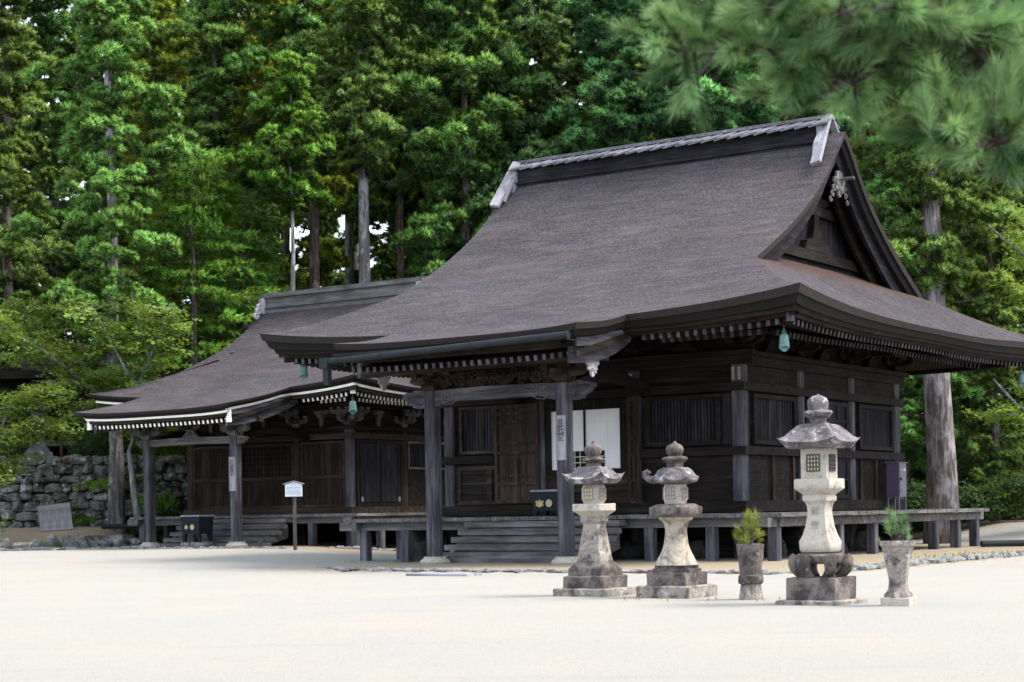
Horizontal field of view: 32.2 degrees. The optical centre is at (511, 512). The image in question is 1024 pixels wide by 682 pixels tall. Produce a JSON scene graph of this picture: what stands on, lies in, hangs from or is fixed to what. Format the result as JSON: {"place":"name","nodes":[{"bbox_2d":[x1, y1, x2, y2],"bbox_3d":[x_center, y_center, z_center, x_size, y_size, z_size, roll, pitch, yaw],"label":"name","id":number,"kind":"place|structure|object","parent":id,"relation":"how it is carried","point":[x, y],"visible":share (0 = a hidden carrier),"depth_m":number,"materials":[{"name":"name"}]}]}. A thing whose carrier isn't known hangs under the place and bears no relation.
{"place":"outdoors","nodes":[
{"label":"outdoors","id":0,"kind":"place"},
{"bbox_2d":[0,0,1020,413],"label":"sky","id":1,"kind":"structure","parent":0,"point":[342,220],"materials":[{"name":"white"}]},
{"bbox_2d":[0,517,1023,681],"bbox_3d":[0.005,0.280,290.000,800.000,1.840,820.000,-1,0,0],"label":"ground","id":2,"kind":"structure","parent":0,"point":[118,624],"depth_m":19.22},
{"bbox_2d":[0,22,50,323],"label":"cedar tree","id":3,"kind":"object","parent":2,"relation":"on","point":[26,117],"depth_m":102.65,"materials":[{"name":"green plant"}]},
{"bbox_2d":[0,548,65,550],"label":"stone kerb","id":4,"kind":"structure","parent":2,"relation":"on","point":[18,549],"depth_m":55.30,"materials":[{"name":"grey stone"}]},
{"bbox_2d":[37,505,48,531],"bbox_3d":[-16.600,0.223,62.707,0.280,0.930,0.045,-8,-15,-12],"label":"leaning board","id":5,"kind":"object","parent":2,"relation":"on","point":[42,516],"visible":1,"depth_m":62.70,"materials":[{"name":"grey wood"}]},
{"bbox_2d":[0,379,86,531],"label":"maple tree","id":6,"kind":"object","parent":2,"relation":"on","point":[12,471],"visible":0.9,"depth_m":60.21,"materials":[{"name":"green plant"}]},
{"bbox_2d":[0,0,90,451],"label":"cedar tree","id":7,"kind":"object","parent":2,"relation":"on","point":[17,56],"visible":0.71,"depth_m":68.58,"materials":[{"name":"green plant"}]},
{"bbox_2d":[45,504,56,530],"bbox_3d":[-16.325,0.195,62.759,0.280,0.950,0.045,-8,-15,-12],"label":"leaning board","id":8,"kind":"object","parent":2,"relation":"on","point":[50,514],"visible":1,"depth_m":62.75,"materials":[{"name":"grey wood"}]},
{"bbox_2d":[53,503,64,530],"bbox_3d":[-16.049,0.167,62.812,0.280,0.970,0.045,-8,-15,-12],"label":"leaning board","id":9,"kind":"object","parent":2,"relation":"on","point":[58,512],"visible":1,"depth_m":62.80,"materials":[{"name":"grey wood"}]},
{"bbox_2d":[62,502,72,529],"bbox_3d":[-15.773,0.140,62.864,0.280,0.990,0.045,-8,-15,-12],"label":"leaning board","id":10,"kind":"object","parent":2,"relation":"on","point":[67,517],"visible":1,"depth_m":62.86,"materials":[{"name":"grey wood"}]},
{"bbox_2d":[0,534,141,548],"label":"stone wall","id":11,"kind":"structure","parent":2,"relation":"on","point":[54,541],"depth_m":58.41,"materials":[{"name":"grey stone"}]},
{"bbox_2d":[0,462,186,536],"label":"terrace","id":12,"kind":"structure","parent":2,"relation":"on","point":[47,483],"depth_m":65.00,"materials":[{"name":"grey stone"}]},
{"bbox_2d":[0,421,49,457],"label":"bush","id":13,"kind":"object","parent":12,"relation":"on","point":[21,449],"visible":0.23,"depth_m":65.90,"materials":[{"name":"green plant"}]},
{"bbox_2d":[0,130,69,380],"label":"cedar tree","id":14,"kind":"object","parent":12,"relation":"on","point":[17,205],"visible":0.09,"depth_m":73.04,"materials":[{"name":"green plant"}]},
{"bbox_2d":[24,397,52,456],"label":"stone lantern","id":15,"kind":"object","parent":12,"relation":"on","point":[42,449],"visible":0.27,"depth_m":65.39,"materials":[{"name":"grey stone"}]},
{"bbox_2d":[1,331,90,456],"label":"bush","id":16,"kind":"object","parent":12,"relation":"on","point":[68,337],"visible":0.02,"depth_m":75.36,"materials":[{"name":"green plant"}]},
{"bbox_2d":[0,0,129,456],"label":"cedar tree","id":17,"kind":"object","parent":12,"relation":"on","point":[52,27],"visible":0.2,"depth_m":75.29,"materials":[{"name":"green plant"}]},
{"bbox_2d":[67,429,108,456],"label":"bush","id":18,"kind":"object","parent":12,"relation":"on","point":[87,448],"visible":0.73,"depth_m":65.88,"materials":[{"name":"green plant"}]},
{"bbox_2d":[0,342,179,455],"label":"wooden building","id":19,"kind":"structure","parent":12,"relation":"on","point":[27,371],"depth_m":67.61,"materials":[{"name":"wood"}]},
{"bbox_2d":[37,1,151,306],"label":"cedar tree","id":20,"kind":"object","parent":2,"relation":"on","point":[100,74],"visible":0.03,"depth_m":91.19,"materials":[{"name":"green plant"}]},
{"bbox_2d":[0,294,201,516],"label":"maple tree","id":21,"kind":"object","parent":2,"relation":"on","point":[84,376],"visible":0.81,"depth_m":61.23,"materials":[{"name":"green plant"}]},
{"bbox_2d":[0,0,202,533],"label":"cedar tree","id":22,"kind":"object","parent":2,"relation":"on","point":[114,41],"visible":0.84,"depth_m":63.00,"materials":[{"name":"green plant"}]},
{"bbox_2d":[0,453,213,535],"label":"stone wall","id":23,"kind":"structure","parent":2,"relation":"on","point":[50,467],"depth_m":64.54,"materials":[{"name":"grey stone"}]},
{"bbox_2d":[85,535,129,541],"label":"stone block","id":24,"kind":"structure","parent":2,"relation":"on","point":[98,538],"depth_m":60.77,"materials":[{"name":"grey stone"}]},
{"bbox_2d":[77,0,212,367],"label":"cedar tree","id":25,"kind":"object","parent":2,"relation":"on","point":[162,59],"visible":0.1,"depth_m":78.38,"materials":[{"name":"green plant"}]},
{"bbox_2d":[107,372,187,533],"bbox_3d":[-13.343,-2.028,65.702,4.042,6.556,4.580,-1,0,-33],"label":"fir tree","id":26,"kind":"object","parent":2,"relation":"on","point":[136,448],"visible":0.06,"depth_m":64.94,"materials":[{"name":"green plant"}]},
{"bbox_2d":[32,546,287,548],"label":"stone kerb","id":27,"kind":"structure","parent":2,"relation":"on","point":[197,547],"depth_m":54.19,"materials":[{"name":"grey stone"}]},
{"bbox_2d":[156,508,178,542],"bbox_3d":[-12.573,0.569,64.202,2.054,1.470,2.018,-1,0,-41],"label":"bush","id":28,"kind":"object","parent":2,"relation":"on","point":[158,538],"visible":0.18,"depth_m":63.88,"materials":[{"name":"green plant"}]},
{"bbox_2d":[114,2,250,268],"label":"cedar tree","id":29,"kind":"object","parent":2,"relation":"on","point":[170,14],"visible":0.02,"depth_m":97.49,"materials":[{"name":"green plant"}]},
{"bbox_2d":[59,141,324,538],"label":"fir tree","id":30,"kind":"object","parent":2,"relation":"on","point":[205,168],"visible":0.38,"depth_m":66.05,"materials":[{"name":"green plant"}]},
{"bbox_2d":[190,542,212,546],"bbox_3d":[-9.821,1.030,56.108,0.522,0.182,0.618,-1,0,34],"label":"footing stone","id":31,"kind":"object","parent":2,"relation":"on","point":[200,544],"visible":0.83,"depth_m":55.89,"materials":[{"name":"grey stone"}]},
{"bbox_2d":[180,514,213,541],"bbox_3d":[-10.001,0.510,56.345,0.810,0.880,0.690,-1,0,34],"label":"offering box","id":32,"kind":"object","parent":31,"relation":"on","point":[197,526],"visible":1,"depth_m":56.12,"materials":[{"name":"black paint"}]},
{"bbox_2d":[155,0,251,327],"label":"cedar tree","id":33,"kind":"object","parent":2,"relation":"on","point":[185,8],"depth_m":89.15,"materials":[{"name":"green plant"}]},
{"bbox_2d":[129,0,301,365],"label":"cedar tree","id":34,"kind":"object","parent":2,"relation":"on","point":[208,73],"visible":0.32,"depth_m":74.36,"materials":[{"name":"green plant"}]},
{"bbox_2d":[159,192,290,455],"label":"fir tree","id":35,"kind":"object","parent":2,"relation":"on","point":[274,263],"visible":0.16,"depth_m":70.01,"materials":[{"name":"green plant"}]},
{"bbox_2d":[76,276,445,548],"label":"temple hall","id":36,"kind":"structure","parent":2,"relation":"on","point":[260,410],"depth_m":57.90,"materials":[{"name":"brown wood"}]},
{"bbox_2d":[101,524,181,528],"bbox_3d":[-12.599,0.476,61.982,3.650,0.171,0.180,-1,0,9],"label":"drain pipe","id":37,"kind":"object","parent":36,"relation":"on","point":[114,526],"visible":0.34,"depth_m":62.09,"materials":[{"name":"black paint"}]},
{"bbox_2d":[229,457,235,490],"bbox_3d":[-8.653,-1.183,54.793,0.250,1.060,0.042,-1,0,34],"label":"name board","id":38,"kind":"object","parent":36,"relation":"attached to","point":[232,477],"visible":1,"depth_m":54.76,"materials":[{"name":"white wood"}]},
{"bbox_2d":[359,443,400,501],"bbox_3d":[-4.340,-1.286,58.149,0.080,1.920,2.170,-1,0,34],"label":"door","id":39,"kind":"structure","parent":36,"relation":"in","point":[379,464],"depth_m":58.15,"materials":[{"name":"brown wood"}]},
{"bbox_2d":[407,441,444,469],"bbox_3d":[-2.841,-1.922,60.374,0.080,0.940,2.350,-1,0,34],"label":"window","id":40,"kind":"structure","parent":36,"relation":"in","point":[415,449],"depth_m":59.83,"materials":[{"name":"grey wood"}]},
{"bbox_2d":[186,0,353,307],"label":"cedar tree","id":41,"kind":"object","parent":2,"relation":"on","point":[330,255],"visible":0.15,"depth_m":80.37,"materials":[{"name":"green plant"}]},
{"bbox_2d":[234,0,314,289],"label":"cedar tree","id":42,"kind":"object","parent":2,"relation":"on","point":[287,244],"visible":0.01,"depth_m":96.56,"materials":[{"name":"green plant"}]},
{"bbox_2d":[225,49,344,540],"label":"cedar tree","id":43,"kind":"object","parent":2,"relation":"on","point":[285,89],"visible":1,"depth_m":66.51,"materials":[{"name":"green plant"}]},
{"bbox_2d":[283,481,303,549],"bbox_3d":[-6.203,0.117,50.507,0.608,2.027,0.145,-1,0,8],"label":"information board","id":44,"kind":"object","parent":2,"relation":"on","point":[293,489],"visible":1,"depth_m":50.49,"materials":[{"name":"grey wood"}]},
{"bbox_2d":[221,0,397,288],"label":"cedar tree","id":45,"kind":"object","parent":2,"relation":"on","point":[296,17],"visible":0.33,"depth_m":75.58,"materials":[{"name":"green plant"}]},
{"bbox_2d":[284,523,339,539],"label":"bush","id":46,"kind":"object","parent":2,"relation":"on","point":[306,536],"visible":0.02,"depth_m":67.99,"materials":[{"name":"green plant"}]},
{"bbox_2d":[287,202,344,287],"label":"cedar tree","id":47,"kind":"object","parent":2,"relation":"on","point":[329,226],"visible":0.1,"depth_m":95.33,"materials":[{"name":"green plant"}]},
{"bbox_2d":[288,523,393,539],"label":"bush","id":48,"kind":"object","parent":2,"relation":"on","point":[319,530],"visible":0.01,"depth_m":67.47,"materials":[{"name":"green plant"}]},
{"bbox_2d":[316,0,394,284],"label":"cedar tree","id":49,"kind":"object","parent":2,"relation":"on","point":[349,195],"visible":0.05,"depth_m":85.73,"materials":[{"name":"green plant"}]},
{"bbox_2d":[317,522,395,540],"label":"bush","id":50,"kind":"object","parent":2,"relation":"on","point":[337,525],"visible":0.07,"depth_m":66.17,"materials":[{"name":"green plant"}]},
{"bbox_2d":[328,546,395,550],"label":"stone kerb","id":51,"kind":"structure","parent":2,"relation":"on","point":[357,547],"depth_m":54.04,"materials":[{"name":"grey stone"}]},
{"bbox_2d":[275,0,472,282],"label":"cedar tree","id":52,"kind":"object","parent":2,"relation":"on","point":[352,99],"visible":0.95,"depth_m":69.33,"materials":[{"name":"green plant"}]},
{"bbox_2d":[307,4,455,278],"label":"cedar tree","id":53,"kind":"object","parent":2,"relation":"on","point":[376,243],"visible":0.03,"depth_m":87.27,"materials":[{"name":"green plant"}]},
{"bbox_2d":[370,249,396,281],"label":"cedar tree","id":54,"kind":"object","parent":2,"relation":"on","point":[383,259],"visible":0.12,"depth_m":83.85,"materials":[{"name":"green plant"}]},
{"bbox_2d":[369,0,458,278],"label":"cedar tree","id":55,"kind":"object","parent":2,"relation":"on","point":[394,110],"visible":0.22,"depth_m":76.82,"materials":[{"name":"green plant"}]},
{"bbox_2d":[345,0,506,277],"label":"cedar tree","id":56,"kind":"object","parent":2,"relation":"on","point":[382,210],"visible":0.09,"depth_m":78.36,"materials":[{"name":"green plant"}]},
{"bbox_2d":[413,530,449,560],"bbox_3d":[-2.062,0.892,44.722,1.271,1.196,1.122,-1,0,0],"label":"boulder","id":57,"kind":"object","parent":2,"relation":"on","point":[419,545],"visible":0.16,"depth_m":44.39,"materials":[{"name":"grey stone"}]},
{"bbox_2d":[406,573,481,575],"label":"paving slab","id":58,"kind":"structure","parent":2,"relation":"on","point":[443,574],"depth_m":33.91,"materials":[{"name":"grey stone"}]},
{"bbox_2d":[384,0,532,277],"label":"cedar tree","id":59,"kind":"object","parent":2,"relation":"on","point":[501,72],"depth_m":84.86,"materials":[{"name":"green plant"}]},
{"bbox_2d":[380,0,545,277],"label":"cedar tree","id":60,"kind":"object","parent":2,"relation":"on","point":[441,218],"visible":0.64,"depth_m":70.13,"materials":[{"name":"green plant"}]},
{"bbox_2d":[439,0,606,262],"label":"cedar tree","id":61,"kind":"object","parent":2,"relation":"on","point":[533,23],"visible":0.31,"depth_m":71.19,"materials":[{"name":"green plant"}]},
{"bbox_2d":[317,566,792,574],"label":"stone kerb","id":62,"kind":"structure","parent":2,"relation":"on","point":[489,570],"depth_m":35.03,"materials":[{"name":"grey stone"}]},
{"bbox_2d":[513,2,606,155],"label":"cedar tree","id":63,"kind":"object","parent":2,"relation":"on","point":[569,89],"visible":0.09,"depth_m":75.99,"materials":[{"name":"green plant"}]},
{"bbox_2d":[553,441,635,596],"bbox_3d":[1.171,0.095,25.199,0.888,2.225,0.892,-1,0,34],"label":"stone lantern","id":64,"kind":"object","parent":2,"relation":"on","point":[595,571],"visible":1,"depth_m":25.05,"materials":[{"name":"stone"}]},
{"bbox_2d":[540,0,670,152],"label":"cedar tree","id":65,"kind":"object","parent":2,"relation":"on","point":[611,84],"visible":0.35,"depth_m":69.29,"materials":[{"name":"green plant"}]},
{"bbox_2d":[259,114,1023,563],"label":"temple hall","id":66,"kind":"structure","parent":2,"relation":"on","point":[633,310],"depth_m":41.94,"materials":[{"name":"brown wood"}]},
{"bbox_2d":[459,406,493,454],"bbox_3d":[-0.842,-2.036,44.173,1.090,1.180,0.120,-1,0,34],"label":"window","id":67,"kind":"structure","parent":66,"relation":"in","point":[476,424],"depth_m":44.20,"materials":[{"name":"brown wood"}]},
{"bbox_2d":[493,403,538,503],"bbox_3d":[0.115,-1.432,43.390,1.280,2.420,0.080,-1,0,34],"label":"door","id":68,"kind":"structure","parent":66,"relation":"in","point":[516,439],"depth_m":43.38,"materials":[{"name":"brown wood"}]},
{"bbox_2d":[530,489,557,515],"bbox_3d":[0.959,-0.232,41.877,0.830,0.640,0.630,-1,0,34],"label":"offering box","id":69,"kind":"object","parent":66,"relation":"on","point":[544,501],"visible":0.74,"depth_m":41.67,"materials":[{"name":"black paint"}]},
{"bbox_2d":[555,415,565,459],"bbox_3d":[1.048,-1.603,38.183,0.250,0.970,0.042,-1,0,34],"label":"name board","id":70,"kind":"object","parent":66,"relation":"attached to","point":[560,427],"visible":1,"depth_m":38.16,"materials":[{"name":"white wood"}]},
{"bbox_2d":[627,397,640,500],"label":"pillar","id":71,"kind":"structure","parent":66,"relation":"in","point":[633,403],"depth_m":41.52,"materials":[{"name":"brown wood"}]},
{"bbox_2d":[641,393,731,447],"bbox_3d":[3.973,-2.108,40.898,2.530,1.160,0.140,-1,0,34],"label":"window","id":72,"kind":"structure","parent":66,"relation":"in","point":[703,419],"depth_m":40.85,"materials":[{"name":"brown wood"}]},
{"bbox_2d":[748,393,796,445],"bbox_3d":[6.115,-2.144,41.417,0.140,1.160,2.860,-1,0,34],"label":"window","id":73,"kind":"structure","parent":66,"relation":"in","point":[770,417],"depth_m":41.23,"materials":[{"name":"brown wood"}]},
{"bbox_2d":[779,329,789,351],"bbox_3d":[5.569,-3.559,36.266,0.222,0.552,0.167,-1,0,-11],"label":"wind bell","id":74,"kind":"object","parent":66,"relation":"hanging from","point":[784,346],"visible":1,"depth_m":36.21,"materials":[{"name":"teal metal"}]},
{"bbox_2d":[804,399,849,498],"bbox_3d":[7.813,-1.543,43.924,0.070,2.420,2.500,-1,0,34],"label":"door","id":75,"kind":"structure","parent":66,"relation":"in","point":[839,416],"depth_m":44.64,"materials":[{"name":"brown wood"}]},
{"bbox_2d":[855,404,893,450],"bbox_3d":[9.506,-2.202,46.421,0.140,1.160,2.850,-1,0,34],"label":"window","id":76,"kind":"structure","parent":66,"relation":"in","point":[874,426],"depth_m":46.38,"materials":[{"name":"brown wood"}]},
{"bbox_2d":[885,461,907,508],"bbox_3d":[10.127,-0.712,46.654,0.425,1.280,0.560,-1,0,34],"label":"metal locker","id":77,"kind":"object","parent":66,"relation":"on","point":[896,479],"visible":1,"depth_m":46.47,"materials":[{"name":"grey metal"}]},
{"bbox_2d":[595,0,727,142],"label":"cedar tree","id":78,"kind":"object","parent":2,"relation":"on","point":[665,133],"visible":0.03,"depth_m":75.29,"materials":[{"name":"green plant"}]},
{"bbox_2d":[333,550,1016,601],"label":"grass","id":79,"kind":"structure","parent":2,"relation":"on","point":[960,553],"depth_m":39.14,"materials":[{"name":"green plant"}]},
{"bbox_2d":[636,441,716,598],"bbox_3d":[2.246,0.119,24.299,0.826,2.187,0.826,-1,0,34],"label":"stone lantern","id":80,"kind":"object","parent":2,"relation":"on","point":[677,572],"visible":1,"depth_m":24.13,"materials":[{"name":"stone"}]},
{"bbox_2d":[665,487,674,499],"bbox_3d":[2.163,-0.257,24.182,0.146,0.167,0.036,-1,0,34],"label":"fire window","id":81,"kind":"structure","parent":80,"relation":"in","point":[669,491],"depth_m":24.17,"materials":[{"name":"grey paper"}]},
{"bbox_2d":[627,0,774,138],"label":"cedar tree","id":82,"kind":"object","parent":2,"relation":"on","point":[726,114],"visible":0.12,"depth_m":68.27,"materials":[{"name":"green plant"}]},
{"bbox_2d":[695,11,802,132],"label":"cedar tree","id":83,"kind":"object","parent":2,"relation":"on","point":[786,117],"visible":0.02,"depth_m":73.86,"materials":[{"name":"green plant"}]},
{"bbox_2d":[736,543,763,599],"bbox_3d":[3.140,0.787,23.299,0.369,0.764,0.359,-1,0,34],"label":"stone planter","id":84,"kind":"object","parent":2,"relation":"on","point":[750,576],"visible":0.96,"depth_m":23.17,"materials":[{"name":"stone"}]},
{"bbox_2d":[731,506,765,544],"bbox_3d":[3.115,0.202,23.273,0.493,0.598,0.558,-1,0,0],"label":"pine seedling","id":85,"kind":"object","parent":84,"relation":"in","point":[750,529],"visible":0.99,"depth_m":23.27,"materials":[{"name":"green plant"}]},
{"bbox_2d":[602,0,1023,200],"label":"pine tree","id":86,"kind":"object","parent":2,"relation":"on","point":[957,66],"visible":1,"depth_m":7.70,"materials":[{"name":"green plant"}]},
{"bbox_2d":[736,0,891,207],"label":"cedar tree","id":87,"kind":"object","parent":2,"relation":"on","point":[762,111],"visible":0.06,"depth_m":69.00,"materials":[{"name":"green plant"}]},
{"bbox_2d":[775,393,866,605],"bbox_3d":[3.819,-0.144,21.998,0.860,2.658,0.862,-1,0,34],"label":"stone lantern","id":88,"kind":"object","parent":2,"relation":"on","point":[818,440],"visible":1,"depth_m":21.83,"materials":[{"name":"stone"}]},
{"bbox_2d":[806,454,819,471],"bbox_3d":[3.719,-0.608,21.860,0.179,0.215,0.036,-1,0,34],"label":"fire window","id":89,"kind":"structure","parent":88,"relation":"in","point":[812,460],"depth_m":21.85,"materials":[{"name":"paper"}]},
{"bbox_2d":[848,528,866,550],"bbox_3d":[8.869,0.784,45.782,1.000,0.781,1.575,-1,0,0],"label":"boulder","id":90,"kind":"object","parent":2,"relation":"on","point":[859,544],"visible":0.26,"depth_m":45.08,"materials":[{"name":"grey stone"}]},
{"bbox_2d":[879,540,916,605],"bbox_3d":[4.640,0.742,21.298,0.387,0.802,0.440,-1,0,27],"label":"stone planter","id":91,"kind":"object","parent":2,"relation":"on","point":[897,555],"visible":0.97,"depth_m":21.19,"materials":[{"name":"stone"}]},
{"bbox_2d":[874,503,913,541],"bbox_3d":[4.636,0.159,21.271,0.458,0.571,0.476,-1,0,-24],"label":"pine seedling","id":92,"kind":"object","parent":91,"relation":"in","point":[896,531],"visible":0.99,"depth_m":21.26,"materials":[{"name":"green plant"}]},
{"bbox_2d":[850,115,952,423],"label":"cedar tree","id":93,"kind":"object","parent":2,"relation":"on","point":[922,398],"visible":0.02,"depth_m":73.38,"materials":[{"name":"green plant"}]},
{"bbox_2d":[854,117,985,535],"bbox_3d":[13.236,-8.765,61.123,5.058,19.966,5.799,-1,0,0],"label":"cedar tree","id":94,"kind":"object","parent":2,"relation":"on","point":[910,391],"visible":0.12,"depth_m":60.08,"materials":[{"name":"green plant"}]},
{"bbox_2d":[848,0,1023,543],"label":"cedar tree","id":95,"kind":"object","parent":2,"relation":"on","point":[929,239],"visible":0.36,"depth_m":52.12,"materials":[{"name":"green plant"}]},
{"bbox_2d":[852,549,1023,570],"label":"stone kerb","id":96,"kind":"structure","parent":2,"relation":"on","point":[918,561],"depth_m":36.12,"materials":[{"name":"grey stone"}]},
{"bbox_2d":[910,425,1010,531],"bbox_3d":[15.008,-1.153,63.713,5.764,4.113,5.808,-1,0,23],"label":"bush","id":97,"kind":"object","parent":2,"relation":"on","point":[920,524],"visible":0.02,"depth_m":62.53,"materials":[{"name":"green plant"}]},
{"bbox_2d":[901,470,1023,523],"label":"hedge","id":98,"kind":"object","parent":2,"relation":"on","point":[980,501],"visible":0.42,"depth_m":58.21,"materials":[{"name":"green plant"}]},
{"bbox_2d":[912,423,1023,523],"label":"bush","id":99,"kind":"object","parent":2,"relation":"on","point":[965,440],"visible":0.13,"depth_m":62.25,"materials":[{"name":"green plant"}]},
{"bbox_2d":[915,5,1023,451],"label":"cedar tree","id":100,"kind":"object","parent":2,"relation":"on","point":[962,187],"visible":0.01,"depth_m":69.43,"materials":[{"name":"green plant"}]},
{"bbox_2d":[945,159,1023,521],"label":"cedar tree","id":101,"kind":"object","parent":2,"relation":"on","point":[989,448],"visible":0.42,"depth_m":59.59,"materials":[{"name":"green plant"}]},
{"bbox_2d":[954,1,1023,468],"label":"cedar tree","id":102,"kind":"object","parent":2,"relation":"on","point":[1019,277],"visible":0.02,"depth_m":65.44,"materials":[{"name":"green plant"}]},
{"bbox_2d":[961,202,1023,444],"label":"maple tree","id":103,"kind":"object","parent":2,"relation":"on","point":[999,413],"visible":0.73,"depth_m":53.97,"materials":[{"name":"green plant"}]},
{"bbox_2d":[980,540,1023,546],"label":"drain pipe","id":104,"kind":"object","parent":2,"relation":"on","point":[994,543],"visible":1,"depth_m":46.62,"materials":[{"name":"grey metal"}]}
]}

